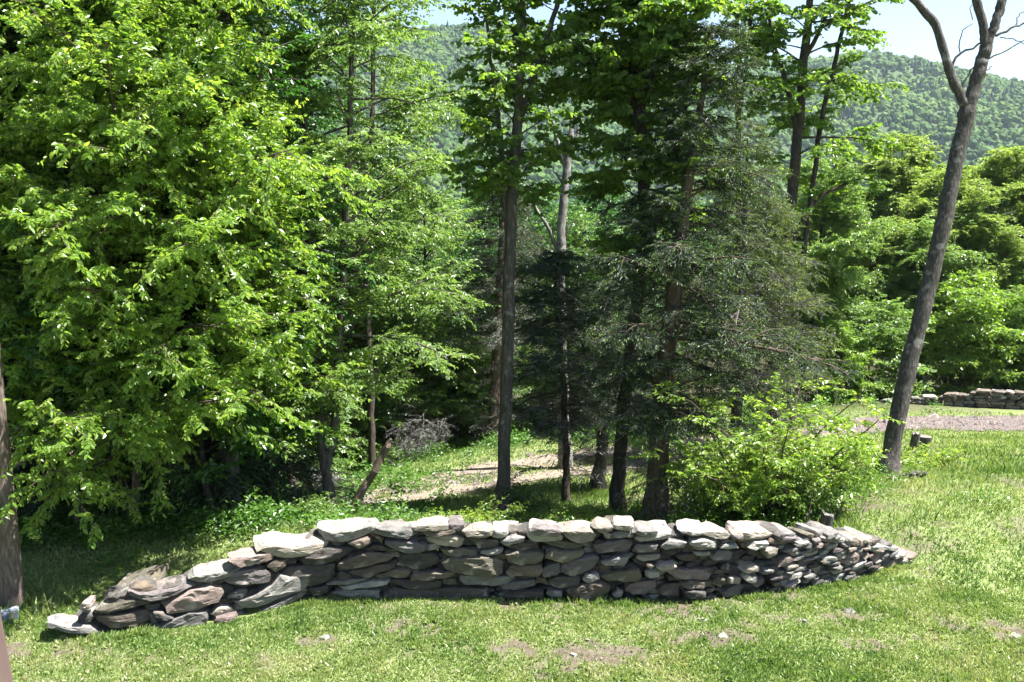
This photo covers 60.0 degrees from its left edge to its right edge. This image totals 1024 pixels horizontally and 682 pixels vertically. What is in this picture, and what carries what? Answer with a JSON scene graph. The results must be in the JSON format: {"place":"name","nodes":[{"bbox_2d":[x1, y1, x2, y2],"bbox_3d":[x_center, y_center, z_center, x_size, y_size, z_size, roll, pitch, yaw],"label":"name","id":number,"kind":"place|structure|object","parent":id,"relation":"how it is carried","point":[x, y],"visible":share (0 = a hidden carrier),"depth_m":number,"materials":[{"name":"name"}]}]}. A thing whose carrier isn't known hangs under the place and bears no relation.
{"place":"outdoors","nodes":[
{"label":"outdoors","id":0,"kind":"place"},
{"bbox_2d":[0,307,1023,681],"bbox_3d":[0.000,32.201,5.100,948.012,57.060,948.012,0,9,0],"label":"ground","id":1,"kind":"structure","parent":0,"point":[606,649],"depth_m":10.82,"materials":[{"name":"green plant"}]},
{"bbox_2d":[0,612,12,681],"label":"wooden post","id":2,"kind":"object","parent":1,"relation":"on","point":[5,672],"visible":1,"depth_m":1.90,"materials":[{"name":"brown wood"}]},
{"bbox_2d":[0,606,18,621],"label":"rock","id":3,"kind":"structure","parent":1,"relation":"on","point":[5,615],"depth_m":10.59,"materials":[{"name":"grey stone"}]},
{"bbox_2d":[0,349,24,608],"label":"trunk","id":4,"kind":"object","parent":1,"relation":"on","point":[11,579],"visible":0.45,"depth_m":10.76,"materials":[{"name":"brown wood"}]},
{"bbox_2d":[0,0,68,511],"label":"woodland tree","id":5,"kind":"object","parent":1,"relation":"on","point":[31,41],"visible":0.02,"depth_m":13.53,"materials":[{"name":"green plant"}]},
{"bbox_2d":[0,1,101,224],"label":"woodland tree","id":6,"kind":"object","parent":1,"relation":"on","point":[10,45],"depth_m":13.29,"materials":[{"name":"green plant"}]},
{"bbox_2d":[0,0,187,526],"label":"young tree","id":7,"kind":"object","parent":1,"relation":"on","point":[10,286],"visible":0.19,"depth_m":12.23,"materials":[{"name":"green plant"}]},
{"bbox_2d":[0,14,190,518],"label":"woodland tree","id":8,"kind":"object","parent":1,"relation":"on","point":[61,393],"visible":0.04,"depth_m":12.84,"materials":[{"name":"green plant"}]},
{"bbox_2d":[9,423,186,504],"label":"woodland tree","id":9,"kind":"object","parent":1,"relation":"on","point":[123,482],"depth_m":19.85,"materials":[{"name":"green plant"}]},
{"bbox_2d":[0,3,209,517],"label":"woodland tree","id":10,"kind":"object","parent":1,"relation":"on","point":[28,467],"visible":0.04,"depth_m":13.88,"materials":[{"name":"green plant"}]},
{"bbox_2d":[0,0,269,505],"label":"woodland tree","id":11,"kind":"object","parent":1,"relation":"on","point":[142,481],"depth_m":13.73,"materials":[{"name":"green plant"}]},
{"bbox_2d":[0,0,351,515],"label":"woodland tree","id":12,"kind":"object","parent":1,"relation":"on","point":[203,473],"visible":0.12,"depth_m":12.90,"materials":[{"name":"green plant"}]},
{"bbox_2d":[24,0,351,520],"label":"woodland tree","id":13,"kind":"object","parent":1,"relation":"on","point":[249,479],"visible":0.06,"depth_m":14.89,"materials":[{"name":"green plant"}]},
{"bbox_2d":[0,0,384,548],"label":"young tree","id":14,"kind":"object","parent":1,"relation":"on","point":[195,231],"visible":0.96,"depth_m":11.61,"materials":[{"name":"green plant"}]},
{"bbox_2d":[4,0,385,510],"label":"woodland tree","id":15,"kind":"object","parent":1,"relation":"on","point":[272,84],"visible":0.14,"depth_m":13.88,"materials":[{"name":"green plant"}]},
{"bbox_2d":[138,95,355,507],"bbox_3d":[-5.746,-1.132,16.831,5.252,9.761,5.238,-4,10,-25],"label":"woodland tree","id":16,"kind":"object","parent":1,"relation":"on","point":[314,127],"visible":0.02,"depth_m":15.85,"materials":[{"name":"green plant"}]},
{"bbox_2d":[175,0,365,505],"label":"woodland tree","id":17,"kind":"object","parent":1,"relation":"on","point":[293,60],"visible":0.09,"depth_m":15.28,"materials":[{"name":"green plant"}]},
{"bbox_2d":[212,355,330,484],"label":"woodland tree","id":18,"kind":"object","parent":1,"relation":"on","point":[280,472],"depth_m":24.24,"materials":[{"name":"green plant"}]},
{"bbox_2d":[277,488,344,518],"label":"leafy shrub","id":19,"kind":"object","parent":1,"relation":"on","point":[315,502],"visible":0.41,"depth_m":13.90,"materials":[{"name":"green plant"}]},
{"bbox_2d":[247,357,380,490],"bbox_3d":[-5.930,2.365,24.529,4.126,4.783,4.831,1,9,4],"label":"bush","id":20,"kind":"object","parent":1,"relation":"on","point":[344,446],"visible":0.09,"depth_m":24.64,"materials":[{"name":"green plant"}]},
{"bbox_2d":[255,6,378,477],"bbox_3d":[-6.999,-1.913,23.195,6.994,13.090,6.976,-2,9,-15],"label":"woodland tree","id":21,"kind":"object","parent":1,"relation":"on","point":[331,162],"visible":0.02,"depth_m":23.14,"materials":[{"name":"green plant"}]},
{"bbox_2d":[278,467,357,507],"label":"bush","id":22,"kind":"object","parent":1,"relation":"on","point":[320,486],"visible":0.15,"depth_m":19.65,"materials":[{"name":"green plant"}]},
{"bbox_2d":[204,0,500,504],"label":"forked tree","id":23,"kind":"object","parent":1,"relation":"on","point":[364,28],"visible":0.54,"depth_m":14.95,"materials":[{"name":"green plant"}]},
{"bbox_2d":[295,356,411,471],"bbox_3d":[-5.679,2.527,27.441,4.831,4.694,4.126,-7,11,-36],"label":"bush","id":24,"kind":"object","parent":1,"relation":"on","point":[386,419],"visible":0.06,"depth_m":27.26,"materials":[{"name":"green plant"}]},
{"bbox_2d":[347,438,392,512],"bbox_3d":[-2.395,2.318,14.693,0.871,1.398,0.165,-2,9,-14],"label":"broken log","id":25,"kind":"object","parent":1,"relation":"on","point":[367,482],"visible":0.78,"depth_m":14.65,"materials":[{"name":"brown wood"}]},
{"bbox_2d":[319,173,439,469],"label":"woodland tree","id":26,"kind":"object","parent":1,"relation":"on","point":[378,403],"visible":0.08,"depth_m":26.88,"materials":[{"name":"green plant"}]},
{"bbox_2d":[341,492,428,516],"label":"leafy shrub","id":27,"kind":"object","parent":1,"relation":"on","point":[367,506],"visible":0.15,"depth_m":16.25,"materials":[{"name":"green plant"}]},
{"bbox_2d":[336,218,434,439],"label":"woodland tree","id":28,"kind":"object","parent":1,"relation":"on","point":[348,348],"visible":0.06,"depth_m":29.25,"materials":[{"name":"green plant"}]},
{"bbox_2d":[310,0,464,469],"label":"slim tree","id":29,"kind":"object","parent":1,"relation":"on","point":[371,437],"visible":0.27,"depth_m":25.35,"materials":[{"name":"green plant"}]},
{"bbox_2d":[346,356,445,463],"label":"bush","id":30,"kind":"object","parent":1,"relation":"on","point":[393,414],"visible":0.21,"depth_m":28.41,"materials":[{"name":"green plant"}]},
{"bbox_2d":[338,318,471,458],"bbox_3d":[-3.544,1.967,31.182,4.900,5.592,5.737,5,10,27],"label":"bush","id":31,"kind":"object","parent":1,"relation":"on","point":[451,393],"visible":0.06,"depth_m":30.46,"materials":[{"name":"green plant"}]},
{"bbox_2d":[350,190,466,300],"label":"woodland tree","id":32,"kind":"object","parent":1,"relation":"on","point":[417,251],"visible":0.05,"depth_m":36.72,"materials":[{"name":"green plant"}]},
{"bbox_2d":[352,381,471,467],"bbox_3d":[-3.123,2.736,28.503,4.102,3.289,4.674,-3,10,-21],"label":"dead brush","id":33,"kind":"object","parent":1,"relation":"on","point":[417,432],"visible":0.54,"depth_m":27.63,"materials":[{"name":"grey plant"}]},
{"bbox_2d":[346,301,487,449],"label":"tree","id":34,"kind":"object","parent":1,"relation":"on","point":[445,336],"visible":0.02,"depth_m":32.74,"materials":[{"name":"green plant"}]},
{"bbox_2d":[345,156,500,448],"bbox_3d":[-2.798,-0.834,27.845,4.928,9.910,5.469,0,9,-1],"label":"woodland tree","id":35,"kind":"object","parent":1,"relation":"on","point":[423,308],"visible":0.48,"depth_m":27.20,"materials":[{"name":"green plant"}]},
{"bbox_2d":[396,340,495,449],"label":"bush","id":36,"kind":"object","parent":1,"relation":"on","point":[463,373],"visible":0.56,"depth_m":29.04,"materials":[{"name":"green plant"}]},
{"bbox_2d":[409,239,493,438],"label":"woodland tree","id":37,"kind":"object","parent":1,"relation":"on","point":[456,320],"visible":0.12,"depth_m":31.43,"materials":[{"name":"green plant"}]},
{"bbox_2d":[407,196,532,318],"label":"woodland tree","id":38,"kind":"object","parent":1,"relation":"on","point":[492,250],"visible":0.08,"depth_m":35.24,"materials":[{"name":"green plant"}]},
{"bbox_2d":[426,335,522,447],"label":"bush","id":39,"kind":"object","parent":1,"relation":"on","point":[468,345],"visible":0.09,"depth_m":30.52,"materials":[{"name":"green plant"}]},
{"bbox_2d":[425,493,531,524],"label":"leafy shrub","id":40,"kind":"object","parent":1,"relation":"on","point":[487,516],"visible":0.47,"depth_m":15.89,"materials":[{"name":"green plant"}]},
{"bbox_2d":[47,515,917,635],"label":"dry stone wall","id":41,"kind":"structure","parent":1,"relation":"on","point":[617,557],"depth_m":11.20,"materials":[{"name":"grey stone"}]},
{"bbox_2d":[437,297,554,419],"bbox_3d":[-0.635,1.268,35.210,6.643,6.049,5.674,-4,10,-25],"label":"bush","id":42,"kind":"object","parent":1,"relation":"on","point":[488,332],"depth_m":33.67,"materials":[{"name":"green plant"}]},
{"bbox_2d":[434,168,568,441],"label":"hemlock tree","id":43,"kind":"object","parent":1,"relation":"on","point":[494,340],"visible":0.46,"depth_m":28.65,"materials":[{"name":"green plant"}]},
{"bbox_2d":[448,347,555,438],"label":"bush","id":44,"kind":"object","parent":1,"relation":"on","point":[527,390],"visible":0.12,"depth_m":30.15,"materials":[{"name":"green plant"}]},
{"bbox_2d":[450,175,556,317],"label":"woodland tree","id":45,"kind":"object","parent":1,"relation":"on","point":[469,199],"visible":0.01,"depth_m":44.36,"materials":[{"name":"green plant"}]},
{"bbox_2d":[429,0,605,513],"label":"maple tree","id":46,"kind":"object","parent":1,"relation":"on","point":[553,44],"visible":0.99,"depth_m":17.17,"materials":[{"name":"green plant"}]},
{"bbox_2d":[16,381,1020,584],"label":"undergrowth","id":47,"kind":"object","parent":1,"relation":"on","point":[261,511],"visible":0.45,"depth_m":14.28,"materials":[{"name":"green plant"}]},
{"bbox_2d":[14,480,1023,681],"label":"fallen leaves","id":48,"kind":"object","parent":1,"relation":"on","point":[87,671],"visible":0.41,"depth_m":10.30,"materials":[{"name":"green plant"}]},
{"bbox_2d":[491,468,550,513],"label":"leafy shrub","id":49,"kind":"object","parent":1,"relation":"on","point":[519,498],"visible":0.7,"depth_m":17.38,"materials":[{"name":"green plant"}]},
{"bbox_2d":[468,327,578,432],"bbox_3d":[0.660,1.585,31.818,4.831,4.656,4.126,0,9,-1],"label":"bush","id":50,"kind":"object","parent":1,"relation":"on","point":[541,385],"visible":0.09,"depth_m":30.75,"materials":[{"name":"green plant"}]},
{"bbox_2d":[462,175,605,422],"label":"woodland tree","id":51,"kind":"object","parent":1,"relation":"on","point":[548,209],"visible":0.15,"depth_m":31.88,"materials":[{"name":"green plant"}]},
{"bbox_2d":[469,244,641,501],"bbox_3d":[1.002,0.787,19.157,4.002,5.720,3.398,0,9,0],"label":"hemlock tree","id":52,"kind":"object","parent":1,"relation":"on","point":[556,263],"visible":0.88,"depth_m":18.64,"materials":[{"name":"green plant"}]},
{"bbox_2d":[534,104,579,469],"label":"dead tree","id":53,"kind":"object","parent":1,"relation":"on","point":[562,211],"visible":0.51,"depth_m":23.62,"materials":[{"name":"grey plant"}]},
{"bbox_2d":[515,182,621,320],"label":"woodland tree","id":54,"kind":"object","parent":1,"relation":"on","point":[573,237],"visible":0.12,"depth_m":35.96,"materials":[{"name":"green plant"}]},
{"bbox_2d":[542,499,614,521],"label":"leafy shrub","id":55,"kind":"object","parent":1,"relation":"on","point":[576,513],"visible":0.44,"depth_m":16.18,"materials":[{"name":"green plant"}]},
{"bbox_2d":[540,322,617,431],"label":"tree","id":56,"kind":"object","parent":1,"relation":"on","point":[554,404],"depth_m":31.47,"materials":[{"name":"green plant"}]},
{"bbox_2d":[545,167,630,330],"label":"woodland tree","id":57,"kind":"object","parent":1,"relation":"on","point":[609,196],"visible":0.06,"depth_m":38.52,"materials":[{"name":"green plant"}]},
{"bbox_2d":[499,232,689,490],"bbox_3d":[2.010,0.619,20.500,3.703,6.212,3.921,6,11,35],"label":"hemlock tree","id":58,"kind":"object","parent":1,"relation":"on","point":[600,467],"visible":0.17,"depth_m":20.48,"materials":[{"name":"green plant"}]},
{"bbox_2d":[572,193,665,330],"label":"woodland tree","id":59,"kind":"object","parent":1,"relation":"on","point":[601,229],"visible":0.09,"depth_m":33.43,"materials":[{"name":"green plant"}]},
{"bbox_2d":[245,412,1023,505],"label":"loose gravel","id":60,"kind":"structure","parent":1,"relation":"on","point":[935,415],"depth_m":27.98,"materials":[{"name":"grey gravel"}]},
{"bbox_2d":[584,333,690,421],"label":"bush","id":61,"kind":"object","parent":1,"relation":"on","point":[654,360],"visible":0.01,"depth_m":30.63,"materials":[{"name":"green plant"}]},
{"bbox_2d":[553,0,750,511],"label":"maple tree","id":62,"kind":"object","parent":1,"relation":"on","point":[627,83],"visible":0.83,"depth_m":16.91,"materials":[{"name":"green plant"}]},
{"bbox_2d":[622,228,702,354],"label":"woodland tree","id":63,"kind":"object","parent":1,"relation":"on","point":[663,287],"visible":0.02,"depth_m":37.08,"materials":[{"name":"green plant"}]},
{"bbox_2d":[361,191,1012,387],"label":"valley woods","id":64,"kind":"object","parent":1,"relation":"on","point":[552,282],"depth_m":140.64,"materials":[{"name":"green plant"}]},
{"bbox_2d":[536,17,872,520],"bbox_3d":[3.397,-1.192,16.520,5.870,9.561,4.315,0,9,0],"label":"hemlock tree","id":65,"kind":"object","parent":1,"relation":"on","point":[673,271],"visible":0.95,"depth_m":16.09,"materials":[{"name":"green plant"}]},
{"bbox_2d":[668,407,742,508],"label":"leafy shrub","id":66,"kind":"object","parent":1,"relation":"on","point":[708,457],"visible":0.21,"depth_m":17.55,"materials":[{"name":"green plant"}]},
{"bbox_2d":[656,201,759,410],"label":"woodland tree","id":67,"kind":"object","parent":1,"relation":"on","point":[686,343],"visible":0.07,"depth_m":33.87,"materials":[{"name":"green plant"}]},
{"bbox_2d":[667,423,783,522],"bbox_3d":[3.951,2.540,16.337,2.225,1.722,3.116,0,9,0],"label":"leafy shrub","id":68,"kind":"object","parent":1,"relation":"on","point":[701,493],"visible":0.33,"depth_m":16.23,"materials":[{"name":"green plant"}]},
{"bbox_2d":[644,120,840,458],"bbox_3d":[5.957,-1.341,23.278,5.150,9.059,5.524,0,9,0],"label":"hemlock tree","id":69,"kind":"object","parent":1,"relation":"on","point":[747,246],"visible":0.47,"depth_m":23.26,"materials":[{"name":"green plant"}]},
{"bbox_2d":[719,222,776,395],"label":"woodland tree","id":70,"kind":"object","parent":1,"relation":"on","point":[762,355],"visible":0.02,"depth_m":42.90,"materials":[{"name":"green plant"}]},
{"bbox_2d":[706,0,796,421],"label":"slim tree","id":71,"kind":"object","parent":1,"relation":"on","point":[751,7],"visible":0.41,"depth_m":28.20,"materials":[{"name":"green plant"}]},
{"bbox_2d":[629,370,905,520],"bbox_3d":[4.278,1.990,15.132,4.182,2.743,3.027,-4,10,-22],"label":"leafy shrub","id":72,"kind":"object","parent":1,"relation":"on","point":[756,489],"visible":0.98,"depth_m":14.87,"materials":[{"name":"green plant"}]},
{"bbox_2d":[689,193,845,445],"bbox_3d":[7.511,-0.597,25.808,4.414,7.362,5.170,0,9,0],"label":"hemlock tree","id":73,"kind":"object","parent":1,"relation":"on","point":[803,290],"visible":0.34,"depth_m":25.45,"materials":[{"name":"green plant"}]},
{"bbox_2d":[767,455,848,512],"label":"leafy shrub","id":74,"kind":"object","parent":1,"relation":"on","point":[828,495],"visible":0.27,"depth_m":14.78,"materials":[{"name":"green plant"}]},
{"bbox_2d":[728,0,910,429],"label":"maple tree","id":75,"kind":"object","parent":1,"relation":"on","point":[796,119],"visible":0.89,"depth_m":28.06,"materials":[{"name":"green plant"}]},
{"bbox_2d":[752,147,898,401],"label":"woodland tree","id":76,"kind":"object","parent":1,"relation":"on","point":[839,222],"visible":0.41,"depth_m":36.52,"materials":[{"name":"green plant"}]},
{"bbox_2d":[785,0,868,418],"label":"slim tree","id":77,"kind":"object","parent":1,"relation":"on","point":[847,5],"visible":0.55,"depth_m":28.43,"materials":[{"name":"brown plant"}]},
{"bbox_2d":[820,509,833,527],"bbox_3d":[4.960,2.895,13.981,0.285,0.474,0.268,0,9,0],"label":"tree stump","id":78,"kind":"object","parent":1,"relation":"on","point":[826,519],"visible":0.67,"depth_m":13.90,"materials":[{"name":"grey plant"}]},
{"bbox_2d":[786,145,873,394],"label":"tree","id":79,"kind":"object","parent":1,"relation":"on","point":[853,159],"visible":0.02,"depth_m":45.43,"materials":[{"name":"green plant"}]},
{"bbox_2d":[798,220,876,356],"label":"woodland tree","id":80,"kind":"object","parent":1,"relation":"on","point":[818,239],"visible":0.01,"depth_m":45.20,"materials":[{"name":"green plant"}]},
{"bbox_2d":[785,317,892,403],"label":"bush","id":81,"kind":"object","parent":1,"relation":"on","point":[843,333],"visible":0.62,"depth_m":36.40,"materials":[{"name":"green plant"}]},
{"bbox_2d":[787,423,890,489],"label":"leafy shrub","id":82,"kind":"object","parent":1,"relation":"on","point":[829,452],"visible":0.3,"depth_m":16.08,"materials":[{"name":"green plant"}]},
{"bbox_2d":[800,220,898,363],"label":"woodland tree","id":83,"kind":"object","parent":1,"relation":"on","point":[873,289],"visible":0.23,"depth_m":41.63,"materials":[{"name":"green plant"}]},
{"bbox_2d":[827,172,899,364],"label":"woodland tree","id":84,"kind":"object","parent":1,"relation":"on","point":[870,195],"visible":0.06,"depth_m":51.20,"materials":[{"name":"green plant"}]},
{"bbox_2d":[814,294,936,399],"bbox_3d":[15.729,0.699,38.415,6.039,5.438,5.158,9,12,44],"label":"bush","id":85,"kind":"object","parent":1,"relation":"on","point":[891,330],"visible":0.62,"depth_m":37.52,"materials":[{"name":"green plant"}]},
{"bbox_2d":[846,215,928,383],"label":"woodland tree","id":86,"kind":"object","parent":1,"relation":"on","point":[890,246],"visible":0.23,"depth_m":42.27,"materials":[{"name":"green plant"}]},
{"bbox_2d":[787,415,1023,437],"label":"gravel drive","id":87,"kind":"structure","parent":1,"relation":"on","point":[1003,418],"depth_m":30.04,"materials":[{"name":"grey gravel"}]},
{"bbox_2d":[852,131,960,379],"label":"woodland tree","id":88,"kind":"object","parent":1,"relation":"on","point":[897,174],"visible":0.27,"depth_m":48.08,"materials":[{"name":"green plant"}]},
{"bbox_2d":[907,431,920,451],"bbox_3d":[9.858,2.529,21.768,0.292,0.655,0.289,0,9,0],"label":"tree stump","id":89,"kind":"object","parent":1,"relation":"on","point":[914,441],"visible":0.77,"depth_m":21.68,"materials":[{"name":"grey plant"}]},
{"bbox_2d":[869,213,983,385],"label":"woodland tree","id":90,"kind":"object","parent":1,"relation":"on","point":[913,278],"visible":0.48,"depth_m":41.34,"materials":[{"name":"green plant"}]},
{"bbox_2d":[900,440,972,468],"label":"leafy shrub","id":91,"kind":"object","parent":1,"relation":"on","point":[954,451],"visible":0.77,"depth_m":18.61,"materials":[{"name":"green plant"}]},
{"bbox_2d":[875,0,1023,474],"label":"bare tree","id":92,"kind":"object","parent":1,"relation":"on","point":[967,101],"visible":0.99,"depth_m":17.45,"materials":[{"name":"brown plant"}]},
{"bbox_2d":[875,264,1023,398],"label":"bush","id":93,"kind":"object","parent":1,"relation":"on","point":[982,301],"visible":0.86,"depth_m":38.45,"materials":[{"name":"green plant"}]},
{"bbox_2d":[876,165,1023,380],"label":"woodland tree","id":94,"kind":"object","parent":1,"relation":"on","point":[926,197],"visible":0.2,"depth_m":43.82,"materials":[{"name":"green plant"}]},
{"bbox_2d":[880,388,1023,409],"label":"dry stone wall","id":95,"kind":"structure","parent":1,"relation":"on","point":[997,398],"depth_m":33.75,"materials":[{"name":"grey stone"}]},
{"bbox_2d":[907,196,1015,388],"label":"woodland tree","id":96,"kind":"object","parent":1,"relation":"on","point":[986,256],"visible":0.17,"depth_m":42.24,"materials":[{"name":"green plant"}]},
{"bbox_2d":[938,285,1023,390],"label":"bush","id":97,"kind":"object","parent":1,"relation":"on","point":[1019,319],"visible":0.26,"depth_m":39.26,"materials":[{"name":"green plant"}]},
{"bbox_2d":[945,145,1023,388],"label":"woodland tree","id":98,"kind":"object","parent":1,"relation":"on","point":[1011,160],"visible":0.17,"depth_m":45.08,"materials":[{"name":"green plant"}]},
{"bbox_2d":[952,212,1023,386],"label":"woodland tree","id":99,"kind":"object","parent":1,"relation":"on","point":[1007,243],"visible":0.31,"depth_m":42.07,"materials":[{"name":"green plant"}]},
{"bbox_2d":[958,196,1023,389],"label":"tree","id":100,"kind":"object","parent":1,"relation":"on","point":[999,212],"visible":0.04,"depth_m":43.77,"materials":[{"name":"green plant"}]},
{"bbox_2d":[987,237,1023,389],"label":"woodland tree","id":101,"kind":"object","parent":1,"relation":"on","point":[1020,267],"visible":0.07,"depth_m":42.75,"materials":[{"name":"green plant"}]},
{"bbox_2d":[992,171,1023,228],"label":"woodland tree","id":102,"kind":"object","parent":1,"relation":"on","point":[1018,216],"visible":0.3,"depth_m":44.62,"materials":[{"name":"green plant"}]},
{"bbox_2d":[340,428,846,505],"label":"dirt track","id":103,"kind":"structure","parent":0,"point":[487,468],"depth_m":23.33,"materials":[{"name":"beige soil"}]},
{"bbox_2d":[239,0,1023,80],"label":"sky","id":104,"kind":"structure","parent":0,"point":[909,34],"materials":[{"name":"white"}]},
{"bbox_2d":[310,32,1019,244],"bbox_3d":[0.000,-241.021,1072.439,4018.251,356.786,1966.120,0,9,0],"label":"hill","id":105,"kind":"structure","parent":0,"point":[885,130],"depth_m":881.30,"materials":[{"name":"green plant"}]},
{"bbox_2d":[245,21,1023,256],"bbox_3d":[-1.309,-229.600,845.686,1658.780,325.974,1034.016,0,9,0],"label":"hill forest","id":106,"kind":"object","parent":105,"relation":"on","point":[1005,109],"visible":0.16,"depth_m":910.12,"materials":[{"name":"green plant"}]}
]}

